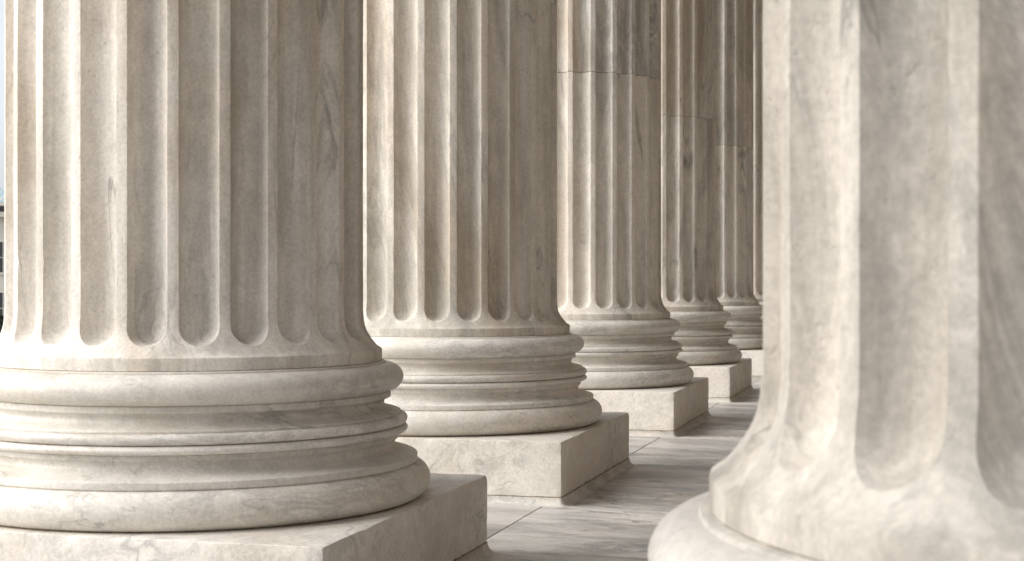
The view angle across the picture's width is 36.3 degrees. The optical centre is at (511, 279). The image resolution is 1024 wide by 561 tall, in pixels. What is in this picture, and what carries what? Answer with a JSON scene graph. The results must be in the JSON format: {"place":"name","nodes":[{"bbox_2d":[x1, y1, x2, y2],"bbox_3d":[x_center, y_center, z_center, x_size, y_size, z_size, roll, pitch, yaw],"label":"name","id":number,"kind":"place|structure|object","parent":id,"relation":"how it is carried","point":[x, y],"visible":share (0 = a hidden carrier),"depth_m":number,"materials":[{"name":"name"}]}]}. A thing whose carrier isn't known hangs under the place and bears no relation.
{"place":"outdoors","nodes":[
{"label":"outdoors","id":0,"kind":"place"},
{"bbox_2d":[0,314,3,332],"bbox_3d":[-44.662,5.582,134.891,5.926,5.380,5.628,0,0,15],"label":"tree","id":1,"kind":"object","parent":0,"point":[1,320],"visible":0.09,"depth_m":134.22,"materials":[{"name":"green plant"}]},
{"bbox_2d":[0,187,4,315],"bbox_3d":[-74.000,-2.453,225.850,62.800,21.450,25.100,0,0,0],"label":"stone building","id":2,"kind":"structure","parent":0,"point":[2,297],"depth_m":214.94,"materials":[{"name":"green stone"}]},
{"bbox_2d":[0,240,3,274],"bbox_3d":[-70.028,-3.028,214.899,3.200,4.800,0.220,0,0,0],"label":"window","id":3,"kind":"structure","parent":2,"relation":"in","point":[1,241],"depth_m":214.93,"materials":[{"name":"glass"}]},
{"bbox_2d":[0,291,4,315],"bbox_3d":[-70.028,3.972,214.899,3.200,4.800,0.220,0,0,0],"label":"window","id":4,"kind":"structure","parent":2,"relation":"in","point":[2,293],"depth_m":214.93,"materials":[{"name":"glass"}]},
{"bbox_2d":[0,0,4,187],"label":"sky","id":5,"kind":"structure","parent":0,"point":[2,140],"materials":[{"name":"white"}]},
{"bbox_2d":[486,380,760,560],"bbox_3d":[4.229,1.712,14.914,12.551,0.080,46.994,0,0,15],"label":"portico floor","id":6,"kind":"structure","parent":0,"point":[621,517],"depth_m":11.48,"materials":[{"name":"stone"}]},
{"bbox_2d":[0,0,498,560],"bbox_3d":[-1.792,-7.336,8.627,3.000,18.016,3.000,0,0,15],"label":"marble column","id":7,"kind":"structure","parent":6,"relation":"on","point":[194,366],"depth_m":7.77,"materials":[{"name":"beige stone"}]},
{"bbox_2d":[363,0,636,507],"bbox_3d":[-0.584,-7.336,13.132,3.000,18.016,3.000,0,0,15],"label":"marble column","id":8,"kind":"structure","parent":6,"relation":"on","point":[475,339],"depth_m":12.26,"materials":[{"name":"beige stone"}]},
{"bbox_2d":[556,0,713,437],"bbox_3d":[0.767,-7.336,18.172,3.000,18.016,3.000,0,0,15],"label":"marble column","id":9,"kind":"structure","parent":6,"relation":"on","point":[614,312],"depth_m":17.31,"materials":[{"name":"beige stone"}]},
{"bbox_2d":[661,0,755,402],"bbox_3d":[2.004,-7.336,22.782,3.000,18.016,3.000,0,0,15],"label":"marble column","id":10,"kind":"structure","parent":6,"relation":"on","point":[703,335],"depth_m":22.00,"materials":[{"name":"beige stone"}]},
{"bbox_2d":[716,0,762,379],"bbox_3d":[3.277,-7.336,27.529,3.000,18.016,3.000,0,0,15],"label":"marble column","id":11,"kind":"structure","parent":6,"relation":"on","point":[737,300],"depth_m":26.77,"materials":[{"name":"beige stone"}]},
{"bbox_2d":[753,0,762,319],"bbox_3d":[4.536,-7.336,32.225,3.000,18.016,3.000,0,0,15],"label":"marble column","id":12,"kind":"structure","parent":6,"relation":"on","point":[758,149],"depth_m":31.44,"materials":[{"name":"beige stone"}]},
{"bbox_2d":[648,0,1023,560],"bbox_3d":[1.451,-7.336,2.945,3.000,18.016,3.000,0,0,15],"label":"marble column","id":13,"kind":"structure","parent":6,"relation":"on","point":[887,424],"depth_m":2.55,"materials":[{"name":"beige stone"}]}
]}

